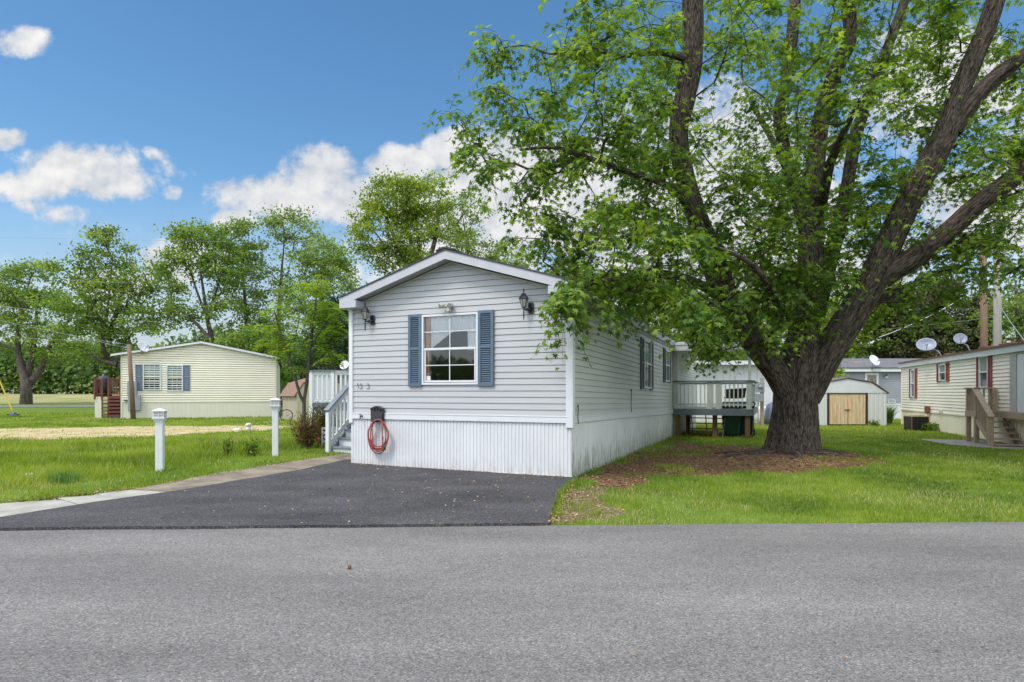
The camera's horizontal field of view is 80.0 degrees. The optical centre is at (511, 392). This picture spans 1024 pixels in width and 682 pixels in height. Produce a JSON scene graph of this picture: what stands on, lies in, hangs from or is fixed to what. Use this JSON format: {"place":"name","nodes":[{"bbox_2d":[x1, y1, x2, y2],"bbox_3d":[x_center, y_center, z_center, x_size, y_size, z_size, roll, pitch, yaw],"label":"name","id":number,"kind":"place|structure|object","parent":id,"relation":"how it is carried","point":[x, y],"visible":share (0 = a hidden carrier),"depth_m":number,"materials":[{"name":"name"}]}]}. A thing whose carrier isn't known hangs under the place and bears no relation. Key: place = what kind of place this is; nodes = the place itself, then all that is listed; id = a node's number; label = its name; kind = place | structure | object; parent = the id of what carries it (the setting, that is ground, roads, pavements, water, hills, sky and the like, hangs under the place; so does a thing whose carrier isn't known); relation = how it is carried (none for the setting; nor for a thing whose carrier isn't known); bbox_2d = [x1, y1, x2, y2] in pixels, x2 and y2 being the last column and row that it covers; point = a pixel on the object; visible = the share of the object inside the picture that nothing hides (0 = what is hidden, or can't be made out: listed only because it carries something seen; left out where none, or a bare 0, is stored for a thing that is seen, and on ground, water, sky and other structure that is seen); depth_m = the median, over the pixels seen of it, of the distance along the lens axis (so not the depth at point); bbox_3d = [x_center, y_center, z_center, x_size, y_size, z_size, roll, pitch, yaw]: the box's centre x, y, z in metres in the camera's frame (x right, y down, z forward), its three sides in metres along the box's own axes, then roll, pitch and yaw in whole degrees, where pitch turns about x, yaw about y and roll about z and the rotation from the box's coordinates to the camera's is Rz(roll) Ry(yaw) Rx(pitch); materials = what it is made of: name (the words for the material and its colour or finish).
{"place":"outdoors","nodes":[
{"label":"outdoors","id":0,"kind":"place"},
{"bbox_2d":[0,498,76,516],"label":"sidewalk","id":1,"kind":"structure","parent":0,"point":[10,508],"depth_m":7.12,"materials":[{"name":"concrete"}]},
{"bbox_2d":[0,405,106,406],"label":"road","id":2,"kind":"structure","parent":0,"point":[50,406],"depth_m":56.94,"materials":[{"name":"asphalt"}]},
{"bbox_2d":[56,490,161,503],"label":"sidewalk","id":3,"kind":"structure","parent":0,"point":[100,497],"depth_m":7.84,"materials":[{"name":"concrete"}]},
{"bbox_2d":[1,306,238,327],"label":"overhead wire","id":4,"kind":"object","parent":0,"point":[115,318],"visible":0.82,"depth_m":49.99,"materials":[{"name":"grey metal"}]},
{"bbox_2d":[5,277,336,291],"bbox_3d":[-16.650,-6.444,37.000,40.943,1.679,0.011,0,0,0],"label":"overhead wire","id":5,"kind":"object","parent":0,"point":[160,284],"visible":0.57,"depth_m":37.00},
{"bbox_2d":[130,454,350,491],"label":"sidewalk","id":6,"kind":"structure","parent":0,"point":[246,473],"depth_m":9.79,"materials":[{"name":"concrete"}]},
{"bbox_2d":[7,237,552,245],"bbox_3d":[-16.200,-8.970,36.000,39.836,0.660,0.011,0,0,0],"label":"overhead wire","id":7,"kind":"object","parent":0,"point":[267,242],"visible":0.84,"depth_m":36.00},
{"bbox_2d":[0,459,578,530],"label":"driveway","id":8,"kind":"structure","parent":0,"point":[324,505],"depth_m":7.21,"materials":[{"name":"asphalt"}]},
{"bbox_2d":[3,453,575,523],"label":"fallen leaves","id":9,"kind":"object","parent":8,"relation":"on","point":[549,520],"visible":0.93,"depth_m":8.06,"materials":[{"name":"brown plant"}]},
{"bbox_2d":[0,522,1023,681],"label":"street","id":10,"kind":"structure","parent":0,"point":[707,603],"depth_m":3.90,"materials":[{"name":"asphalt"}]},
{"bbox_2d":[0,392,1023,524],"bbox_3d":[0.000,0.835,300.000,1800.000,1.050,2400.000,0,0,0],"label":"ground","id":11,"kind":"structure","parent":0,"point":[61,399],"depth_m":10.65,"materials":[{"name":"plant"}]},
{"bbox_2d":[0,381,19,415],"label":"guy wire","id":12,"kind":"object","parent":11,"relation":"on","point":[13,413],"visible":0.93,"depth_m":33.97,"materials":[{"name":"yellow metal"}]},
{"bbox_2d":[0,256,100,403],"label":"broadleaf tree","id":13,"kind":"object","parent":11,"relation":"on","point":[27,377],"visible":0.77,"depth_m":67.39,"materials":[{"name":"green plant"}]},
{"bbox_2d":[40,468,83,484],"bbox_3d":[-6.658,1.242,9.032,0.496,0.252,0.622,0,0,0],"label":"tall grass tuft","id":14,"kind":"object","parent":11,"relation":"on","point":[62,478],"visible":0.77,"depth_m":8.96,"materials":[{"name":"plant"}]},
{"bbox_2d":[94,378,120,417],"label":"deck","id":15,"kind":"structure","parent":11,"relation":"on","point":[113,403],"depth_m":32.08,"materials":[{"name":"red wood"}]},
{"bbox_2d":[96,374,112,395],"bbox_3d":[-21.916,-0.410,32.767,0.803,1.180,0.824,0,0,-20],"label":"covered grill","id":16,"kind":"object","parent":15,"relation":"on","point":[104,376],"visible":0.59,"depth_m":32.49,"materials":[{"name":"fabric"}]},
{"bbox_2d":[31,222,193,369],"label":"broadleaf tree","id":17,"kind":"object","parent":11,"relation":"on","point":[124,286],"visible":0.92,"depth_m":51.41,"materials":[{"name":"green plant"}]},
{"bbox_2d":[122,344,135,419],"bbox_3d":[-18.999,-0.455,30.200,0.752,3.843,0.232,0,0,0],"label":"service pole","id":18,"kind":"object","parent":11,"relation":"on","point":[131,389],"visible":0.88,"depth_m":30.12,"materials":[{"name":"brown wood"}]},
{"bbox_2d":[0,320,126,344],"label":"overhead wire","id":19,"kind":"object","parent":18,"relation":"attached to","point":[62,333],"visible":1,"depth_m":28.42,"materials":[{"name":"grey metal"}]},
{"bbox_2d":[0,325,302,393],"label":"woods","id":20,"kind":"object","parent":11,"relation":"on","point":[77,378],"visible":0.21,"depth_m":109.64,"materials":[{"name":"green plant"}]},
{"bbox_2d":[151,408,168,471],"bbox_3d":[-5.915,0.819,10.250,0.200,1.109,0.200,0,0,-12],"label":"bollard light","id":21,"kind":"object","parent":11,"relation":"on","point":[159,418],"visible":0.93,"depth_m":10.20,"materials":[{"name":"plastic"}]},
{"bbox_2d":[118,217,257,342],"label":"broadleaf tree","id":22,"kind":"object","parent":11,"relation":"on","point":[181,234],"visible":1,"depth_m":49.64,"materials":[{"name":"green plant"}]},
{"bbox_2d":[111,341,281,418],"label":"house","id":23,"kind":"structure","parent":11,"relation":"on","point":[197,379],"depth_m":32.58,"materials":[{"name":"beige"}]},
{"bbox_2d":[127,381,140,410],"bbox_3d":[-19.453,0.385,31.380,0.580,1.950,0.250,0,0,-20],"label":"meter box","id":24,"kind":"object","parent":23,"relation":"attached to","point":[137,402],"visible":0.53,"depth_m":31.38,"materials":[{"name":"grey metal"}]},
{"bbox_2d":[138,342,148,353],"bbox_3d":[-18.939,-2.279,31.351,0.452,0.634,0.507,0,0,-20],"label":"satellite dish","id":25,"kind":"object","parent":23,"relation":"attached to","point":[143,346],"visible":1,"depth_m":31.38,"materials":[{"name":"grey metal"}]},
{"bbox_2d":[143,364,160,389],"bbox_3d":[-18.749,-0.792,31.765,0.822,1.374,0.072,0,0,-20],"label":"window","id":26,"kind":"structure","parent":23,"relation":"in","point":[154,381],"depth_m":31.76,"materials":[{"name":"white glass"}]},
{"bbox_2d":[166,365,182,390],"bbox_3d":[-17.765,-0.761,32.124,0.770,1.364,0.072,0,0,-20],"label":"window","id":27,"kind":"structure","parent":23,"relation":"in","point":[173,372],"depth_m":32.11,"materials":[{"name":"white glass"}]},
{"bbox_2d":[216,432,236,455],"bbox_3d":[-5.760,1.085,12.379,0.365,0.556,0.400,0,0,-41],"label":"shrub","id":28,"kind":"object","parent":11,"relation":"on","point":[227,446],"visible":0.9,"depth_m":12.37,"materials":[{"name":"green plant"}]},
{"bbox_2d":[245,423,251,430],"bbox_3d":[-9.331,1.235,21.600,0.195,0.290,0.200,0,0,-10],"label":"standpipe","id":29,"kind":"object","parent":11,"relation":"on","point":[248,426],"visible":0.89,"depth_m":21.54,"materials":[{"name":"plastic"}]},
{"bbox_2d":[212,216,289,342],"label":"broadleaf tree","id":30,"kind":"object","parent":11,"relation":"on","point":[243,225],"visible":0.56,"depth_m":53.58,"materials":[{"name":"green plant"}]},
{"bbox_2d":[238,431,264,455],"bbox_3d":[-5.248,1.079,12.287,0.427,0.590,0.465,0,0,13],"label":"shrub","id":31,"kind":"object","parent":11,"relation":"on","point":[251,447],"visible":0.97,"depth_m":12.25,"materials":[{"name":"green plant"}]},
{"bbox_2d":[204,322,305,385],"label":"broadleaf tree","id":32,"kind":"object","parent":11,"relation":"on","point":[236,340],"visible":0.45,"depth_m":45.19,"materials":[{"name":"green plant"}]},
{"bbox_2d":[270,398,280,455],"bbox_3d":[-4.788,0.725,12.350,0.200,1.235,0.200,0,0,-12],"label":"bollard light","id":33,"kind":"object","parent":11,"relation":"on","point":[275,405],"visible":0.92,"depth_m":12.29,"materials":[{"name":"plastic"}]},
{"bbox_2d":[235,203,335,406],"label":"broadleaf tree","id":34,"kind":"object","parent":11,"relation":"on","point":[273,223],"visible":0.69,"depth_m":55.45,"materials":[{"name":"green plant"}]},
{"bbox_2d":[280,409,292,420],"bbox_3d":[-10.499,1.080,28.400,0.580,0.580,0.039,0,0,-20],"label":"bicycle wheel","id":35,"kind":"object","parent":11,"relation":"on","point":[286,415],"visible":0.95,"depth_m":28.40,"materials":[{"name":"black metal"}]},
{"bbox_2d":[248,275,348,441],"bbox_3d":[-4.824,-0.760,14.217,2.555,3.921,1.902,0,0,0],"label":"young tree","id":36,"kind":"object","parent":11,"relation":"on","point":[328,317],"visible":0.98,"depth_m":14.16,"materials":[{"name":"green plant"}]},
{"bbox_2d":[283,409,323,448],"bbox_3d":[-4.782,0.854,14.086,0.895,1.023,0.935,0,0,-44],"label":"red leaf bush","id":37,"kind":"object","parent":11,"relation":"on","point":[307,435],"visible":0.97,"depth_m":14.00,"materials":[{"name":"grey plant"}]},
{"bbox_2d":[280,378,339,420],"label":"garden shed","id":38,"kind":"structure","parent":11,"relation":"on","point":[292,402],"depth_m":29.62,"materials":[{"name":"wood"}]},
{"bbox_2d":[278,293,348,380],"bbox_3d":[-10.101,-1.831,33.751,5.171,6.834,7.756,0,0,-30],"label":"broadleaf tree","id":39,"kind":"object","parent":11,"relation":"on","point":[341,348],"visible":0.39,"depth_m":32.25,"materials":[{"name":"green plant"}]},
{"bbox_2d":[268,230,367,371],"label":"broadleaf tree","id":40,"kind":"object","parent":11,"relation":"on","point":[336,263],"visible":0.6,"depth_m":48.89,"materials":[{"name":"green plant"}]},
{"bbox_2d":[306,395,342,444],"bbox_3d":[-4.610,0.705,14.903,0.968,1.274,1.045,0,0,0],"label":"green bush","id":41,"kind":"object","parent":11,"relation":"on","point":[320,420],"visible":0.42,"depth_m":14.75,"materials":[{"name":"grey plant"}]},
{"bbox_2d":[309,370,348,424],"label":"deck","id":42,"kind":"structure","parent":11,"relation":"on","point":[322,385],"depth_m":21.97,"materials":[{"name":"white wood"}]},
{"bbox_2d":[322,427,346,447],"bbox_3d":[-4.167,1.080,14.443,0.660,0.500,0.031,0,0,-8],"label":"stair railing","id":43,"kind":"object","parent":11,"relation":"on","point":[323,432],"visible":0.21,"depth_m":14.41,"materials":[{"name":"wood"}]},
{"bbox_2d":[324,381,350,453],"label":"porch stairs","id":44,"kind":"structure","parent":11,"relation":"on","point":[342,443],"depth_m":13.41,"materials":[{"name":"grey paint"}]},
{"bbox_2d":[335,369,349,423],"bbox_3d":[-5.175,-0.240,31.855,4.850,3.200,12.290,0,0,0],"label":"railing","id":45,"kind":"object","parent":11,"relation":"on","point":[343,380],"visible":0.09,"depth_m":25.99,"materials":[{"name":"grey"}]},
{"bbox_2d":[340,361,348,369],"bbox_3d":[-6.980,-1.101,25.455,0.397,0.441,0.320,0,0,-17],"label":"satellite dish","id":46,"kind":"object","parent":45,"relation":"attached to","point":[346,364],"visible":0.82,"depth_m":25.50,"materials":[{"name":"grey metal"}]},
{"bbox_2d":[334,164,484,275],"bbox_3d":[-6.472,-6.469,40.101,9.982,16.073,7.516,0,0,0],"label":"broadleaf tree","id":47,"kind":"object","parent":11,"relation":"on","point":[406,203],"visible":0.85,"depth_m":38.86,"materials":[{"name":"green plant"}]},
{"bbox_2d":[441,184,535,268],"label":"broadleaf tree","id":48,"kind":"object","parent":11,"relation":"on","point":[470,231],"visible":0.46,"depth_m":42.96,"materials":[{"name":"green plant"}]},
{"bbox_2d":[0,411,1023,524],"bbox_3d":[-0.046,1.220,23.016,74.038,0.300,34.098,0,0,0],"label":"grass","id":49,"kind":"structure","parent":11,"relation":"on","point":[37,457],"depth_m":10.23,"materials":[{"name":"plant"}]},
{"bbox_2d":[339,246,697,476],"bbox_3d":[2.058,-0.460,17.442,4.440,3.939,15.880,0,0,24],"label":"mobile home","id":50,"kind":"object","parent":11,"relation":"on","point":[465,383],"visible":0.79,"depth_m":10.55,"materials":[{"name":"grey"}]},
{"bbox_2d":[361,303,374,329],"bbox_3d":[-2.604,-1.362,11.004,0.255,0.513,0.151,0,0,-10],"label":"wall lantern","id":51,"kind":"object","parent":50,"relation":"attached to","point":[365,311],"depth_m":10.99,"materials":[{"name":"black metal"}]},
{"bbox_2d":[370,406,384,421],"bbox_3d":[-2.428,0.390,10.980,0.290,0.290,0.059,0,0,24],"label":"hose holder","id":52,"kind":"object","parent":50,"relation":"attached to","point":[377,412],"visible":1,"depth_m":10.95,"materials":[{"name":"plastic"}]},
{"bbox_2d":[367,419,388,453],"bbox_3d":[-2.401,0.797,10.901,0.493,0.636,0.085,0,0,24],"label":"garden hose","id":53,"kind":"object","parent":52,"relation":"hanging from","point":[374,448],"visible":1,"depth_m":10.89,"materials":[{"name":"red rubber"}]},
{"bbox_2d":[438,302,452,310],"bbox_3d":[-1.122,-1.462,10.373,0.282,0.164,0.149,0,0,24],"label":"flood light","id":54,"kind":"object","parent":50,"relation":"attached to","point":[449,305],"visible":1,"depth_m":10.35,"materials":[{"name":"white plastic"}]},
{"bbox_2d":[422,312,477,384],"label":"window","id":55,"kind":"structure","parent":50,"relation":"in","point":[449,341],"depth_m":10.63,"materials":[{"name":"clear glass"}]},
{"bbox_2d":[519,288,533,319],"bbox_3d":[0.231,-1.407,9.759,0.255,0.513,0.151,0,0,-10],"label":"wall lantern","id":56,"kind":"object","parent":50,"relation":"attached to","point":[523,298],"depth_m":9.74,"materials":[{"name":"black metal"}]},
{"bbox_2d":[644,339,651,388],"bbox_3d":[3.291,-0.671,14.880,0.072,1.168,0.860,0,0,24],"label":"window","id":57,"kind":"structure","parent":50,"relation":"in","point":[648,351],"depth_m":14.97,"materials":[{"name":"white glass"}]},
{"bbox_2d":[666,350,669,381],"bbox_3d":[4.453,-0.753,17.526,0.072,0.910,0.640,0,0,24],"label":"window","id":58,"kind":"structure","parent":50,"relation":"in","point":[667,351],"depth_m":17.63,"materials":[{"name":"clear glass"}]},
{"bbox_2d":[556,485,623,522],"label":"dead leaves","id":59,"kind":"object","parent":11,"relation":"on","point":[572,508],"visible":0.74,"depth_m":7.11,"materials":[{"name":"brown plant"}]},
{"bbox_2d":[256,335,1005,390],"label":"woods","id":60,"kind":"object","parent":11,"relation":"on","point":[735,353],"visible":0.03,"depth_m":91.59,"materials":[{"name":"green plant"}]},
{"bbox_2d":[549,256,734,358],"bbox_3d":[7.043,-3.036,33.349,11.530,9.288,6.483,0,0,11],"label":"broadleaf tree","id":61,"kind":"object","parent":11,"relation":"on","point":[671,335],"visible":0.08,"depth_m":31.86,"materials":[{"name":"green plant"}]},
{"bbox_2d":[690,415,724,436],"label":"rusty gate","id":62,"kind":"structure","parent":11,"relation":"on","point":[706,423],"depth_m":18.51,"materials":[{"name":"metal"}]},
{"bbox_2d":[671,342,757,438],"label":"side deck","id":63,"kind":"structure","parent":11,"relation":"on","point":[709,407],"depth_m":18.13,"materials":[{"name":"paint"}]},
{"bbox_2d":[724,388,745,408],"bbox_3d":[6.727,0.182,18.445,0.617,0.627,0.561,0,0,39],"label":"deck chair","id":64,"kind":"object","parent":63,"relation":"on","point":[735,393],"visible":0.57,"depth_m":18.55,"materials":[{"name":"white plastic"}]},
{"bbox_2d":[418,0,1023,459],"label":"silver maple","id":65,"kind":"object","parent":11,"relation":"on","point":[798,370],"visible":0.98,"depth_m":11.55,"materials":[{"name":"green plant"}]},
{"bbox_2d":[722,402,741,436],"bbox_3d":[6.708,0.825,18.594,0.580,1.070,0.708,0,0,24],"label":"wheeled bin","id":66,"kind":"object","parent":11,"relation":"on","point":[732,425],"visible":0.57,"depth_m":18.34,"materials":[{"name":"green plastic"}]},
{"bbox_2d":[696,361,772,422],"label":"white building","id":67,"kind":"structure","parent":11,"relation":"on","point":[756,373],"depth_m":27.00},
{"bbox_2d":[735,376,755,419],"bbox_3d":[10.329,0.235,26.984,0.900,1.950,0.029,0,0,0],"label":"door","id":68,"kind":"structure","parent":67,"relation":"in","point":[736,377],"depth_m":26.97,"materials":[{"name":"white"}]},
{"bbox_2d":[585,440,886,487],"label":"mulch","id":69,"kind":"object","parent":11,"relation":"on","point":[681,463],"visible":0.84,"depth_m":11.30,"materials":[{"name":"wood"}]},
{"bbox_2d":[739,401,755,435],"bbox_3d":[7.250,0.825,18.935,0.580,1.070,0.708,0,0,24],"label":"wheeled bin","id":70,"kind":"object","parent":11,"relation":"on","point":[742,426],"visible":0.45,"depth_m":18.69,"materials":[{"name":"black plastic"}]},
{"bbox_2d":[755,403,765,422],"bbox_3d":[10.615,0.910,25.800,0.612,0.900,0.612,0,0,0],"label":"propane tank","id":71,"kind":"object","parent":11,"relation":"on","point":[759,413],"visible":0.24,"depth_m":25.65,"materials":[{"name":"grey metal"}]},
{"bbox_2d":[760,378,763,425],"bbox_3d":[10.246,0.385,25.000,0.120,1.950,0.100,0,0,0],"label":"meter post","id":72,"kind":"object","parent":11,"relation":"on","point":[761,410],"visible":0.79,"depth_m":24.95,"materials":[{"name":"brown wood"}]},
{"bbox_2d":[755,382,763,424],"bbox_3d":[10.086,0.470,24.805,0.340,1.780,0.250,0,0,0],"label":"meter box","id":73,"kind":"object","parent":72,"relation":"attached to","point":[759,386],"visible":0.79,"depth_m":24.77,"materials":[{"name":"grey metal"}]},
{"bbox_2d":[764,402,771,424],"bbox_3d":[10.906,0.885,25.500,0.803,0.950,0.764,0,0,0],"label":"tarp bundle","id":74,"kind":"object","parent":11,"relation":"on","point":[768,411],"visible":0.29,"depth_m":25.34,"materials":[{"name":"blue plastic"}]},
{"bbox_2d":[726,239,836,351],"bbox_3d":[15.532,-3.739,36.209,8.157,10.641,5.914,0,0,0],"label":"broadleaf tree","id":75,"kind":"object","parent":11,"relation":"on","point":[784,336],"visible":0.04,"depth_m":35.28,"materials":[{"name":"green plant"}]},
{"bbox_2d":[833,359,849,377],"bbox_3d":[14.478,-0.240,27.950,1.845,3.263,1.430,0,0,0],"label":"shed side shrub","id":76,"kind":"object","parent":11,"relation":"on","point":[839,371],"visible":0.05,"depth_m":27.79,"materials":[{"name":"plant"}]},
{"bbox_2d":[818,377,889,425],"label":"metal shed","id":77,"kind":"structure","parent":11,"relation":"on","point":[847,400],"depth_m":24.80,"materials":[{"name":"metal"}]},
{"bbox_2d":[829,394,846,423],"bbox_3d":[13.257,0.680,24.794,0.738,1.240,0.012,0,0,0],"label":"door","id":78,"kind":"structure","parent":77,"relation":"in","point":[837,402],"depth_m":24.80,"materials":[{"name":"wood"}]},
{"bbox_2d":[844,394,864,423],"bbox_3d":[13.941,0.680,24.778,0.862,1.240,0.045,0,0,0],"label":"door","id":79,"kind":"structure","parent":77,"relation":"in","point":[855,409],"depth_m":24.80,"materials":[{"name":"wood"}]},
{"bbox_2d":[820,278,921,357],"bbox_3d":[22.112,-2.934,38.215,7.620,9.045,6.046,0,0,-19],"label":"broadleaf tree","id":80,"kind":"object","parent":11,"relation":"on","point":[854,347],"visible":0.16,"depth_m":36.72,"materials":[{"name":"green plant"}]},
{"bbox_2d":[866,419,880,425],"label":"weed clump","id":81,"kind":"object","parent":11,"relation":"on","point":[874,422],"visible":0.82,"depth_m":24.46,"materials":[{"name":"green plant"}]},
{"bbox_2d":[835,358,922,418],"bbox_3d":[18.870,-0.240,33.225,10.700,3.200,4.950,0,0,0],"label":"mobile home","id":82,"kind":"object","parent":11,"relation":"on","point":[859,368],"visible":0.15,"depth_m":30.99,"materials":[{"name":"grey"}]},
{"bbox_2d":[865,373,878,384],"bbox_3d":[18.257,-0.215,30.980,0.686,1.551,0.060,0,0,0],"label":"window","id":83,"kind":"structure","parent":82,"relation":"in","point":[874,377],"depth_m":30.96,"materials":[{"name":"white glass"}]},
{"bbox_2d":[870,355,879,369],"bbox_3d":[18.212,-1.492,30.623,0.452,0.775,0.497,0,0,31],"label":"satellite dish","id":84,"kind":"object","parent":82,"relation":"attached to","point":[874,360],"visible":1,"depth_m":30.69,"materials":[{"name":"grey metal"}]},
{"bbox_2d":[887,406,900,423],"bbox_3d":[16.053,0.941,26.140,1.763,0.878,1.786,0,0,-24],"label":"tall grass tuft","id":85,"kind":"object","parent":11,"relation":"on","point":[890,414],"visible":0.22,"depth_m":25.89,"materials":[{"name":"plant"}]},
{"bbox_2d":[854,281,940,357],"bbox_3d":[23.600,-2.633,36.997,5.159,8.387,4.878,0,0,0],"label":"conifer tree","id":86,"kind":"object","parent":11,"relation":"on","point":[904,351],"visible":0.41,"depth_m":36.47,"materials":[{"name":"green plant"}]},
{"bbox_2d":[903,414,928,430],"bbox_3d":[14.314,1.073,21.600,0.580,0.575,0.580,0,0,8],"label":"air conditioner","id":87,"kind":"object","parent":11,"relation":"on","point":[913,421],"visible":0.93,"depth_m":21.35,"materials":[{"name":"black metal"}]},
{"bbox_2d":[921,422,939,431],"bbox_3d":[14.602,1.268,21.221,0.694,0.479,0.552,0,0,-27],"label":"weed clump","id":88,"kind":"object","parent":11,"relation":"on","point":[930,426],"visible":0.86,"depth_m":21.16,"materials":[{"name":"green plant"}]},
{"bbox_2d":[908,275,978,357],"bbox_3d":[26.500,-2.894,38.003,5.092,8.909,4.916,0,0,-41],"label":"conifer tree","id":89,"kind":"object","parent":11,"relation":"on","point":[941,339],"visible":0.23,"depth_m":37.13,"materials":[{"name":"green plant"}]},
{"bbox_2d":[898,341,1023,444],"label":"mobile home","id":90,"kind":"object","parent":11,"relation":"on","point":[936,384],"visible":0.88,"depth_m":19.09,"materials":[{"name":"white"}]},
{"bbox_2d":[910,369,914,396],"bbox_3d":[15.724,-0.344,23.907,0.072,1.078,0.518,0,0,19],"label":"window","id":91,"kind":"structure","parent":90,"relation":"in","point":[912,372],"depth_m":24.01,"materials":[{"name":"white glass"}]},
{"bbox_2d":[924,406,929,415],"bbox_3d":[14.988,0.826,22.366,0.195,0.646,0.837,0,0,-6],"label":"disconnect box","id":92,"kind":"object","parent":90,"relation":"attached to","point":[927,409],"visible":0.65,"depth_m":21.98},
{"bbox_2d":[916,338,940,354],"bbox_3d":[14.908,-1.578,21.779,0.760,0.734,0.465,0,0,-11],"label":"satellite dish","id":93,"kind":"object","parent":90,"relation":"on","point":[926,344],"visible":0.98,"depth_m":21.78,"materials":[{"name":"grey metal"}]},
{"bbox_2d":[938,364,945,380],"bbox_3d":[14.612,-0.669,20.682,0.072,0.566,0.666,0,0,19],"label":"window","id":94,"kind":"structure","parent":90,"relation":"in","point":[941,367],"depth_m":20.74,"materials":[{"name":"white glass"}]},
{"bbox_2d":[953,333,969,350],"bbox_3d":[14.612,-1.578,19.783,0.545,0.670,0.313,0,0,-22],"label":"satellite dish","id":95,"kind":"object","parent":90,"relation":"on","point":[959,338],"visible":0.97,"depth_m":19.77,"materials":[{"name":"grey metal"}]},
{"bbox_2d":[979,356,987,386],"bbox_3d":[13.487,-0.579,17.419,0.072,0.904,0.614,0,0,19],"label":"window","id":96,"kind":"structure","parent":90,"relation":"in","point":[983,361],"depth_m":17.48,"materials":[{"name":"white glass"}]},
{"bbox_2d":[1017,354,1023,411],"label":"door","id":97,"kind":"structure","parent":90,"relation":"in","point":[1020,357],"depth_m":15.28,"materials":[{"name":"grey metal"}]},
{"bbox_2d":[943,290,1006,350],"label":"conifer tree","id":98,"kind":"object","parent":11,"relation":"on","point":[975,340],"visible":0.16,"depth_m":38.49,"materials":[{"name":"green plant"}]},
{"bbox_2d":[980,238,987,346],"bbox_3d":[25.509,-3.480,32.992,0.396,10.082,0.401,0,0,45],"label":"utility pole","id":99,"kind":"object","parent":11,"relation":"on","point":[984,327],"visible":0.19,"depth_m":32.87,"materials":[{"name":"brown wood"}]},
{"bbox_2d":[962,275,1023,345],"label":"broadleaf tree","id":100,"kind":"object","parent":11,"relation":"on","point":[1017,319],"visible":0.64,"depth_m":35.55,"materials":[{"name":"green plant"}]},
{"bbox_2d":[993,213,1012,345],"bbox_3d":[24.103,-3.708,30.000,0.890,10.537,0.471,0,0,0],"label":"utility pole","id":101,"kind":"object","parent":11,"relation":"on","point":[997,326],"visible":0.2,"depth_m":29.87,"materials":[{"name":"wood"}]},
{"bbox_2d":[997,300,1023,339],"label":"service wire","id":102,"kind":"object","parent":101,"relation":"attached to","point":[1010,321],"visible":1,"depth_m":24.37,"materials":[{"name":"grey metal"}]},
{"bbox_2d":[0,0,1023,391],"label":"sky","id":103,"kind":"structure","parent":0,"point":[135,115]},
{"bbox_2d":[921,439,1023,449],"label":"patio","id":104,"kind":"structure","parent":0,"point":[966,443],"depth_m":16.05,"materials":[{"name":"concrete"}]},
{"bbox_2d":[964,387,1023,446],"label":"wooden stairs","id":105,"kind":"structure","parent":104,"relation":"on","point":[981,411],"depth_m":15.90,"materials":[{"name":"brown wood"}]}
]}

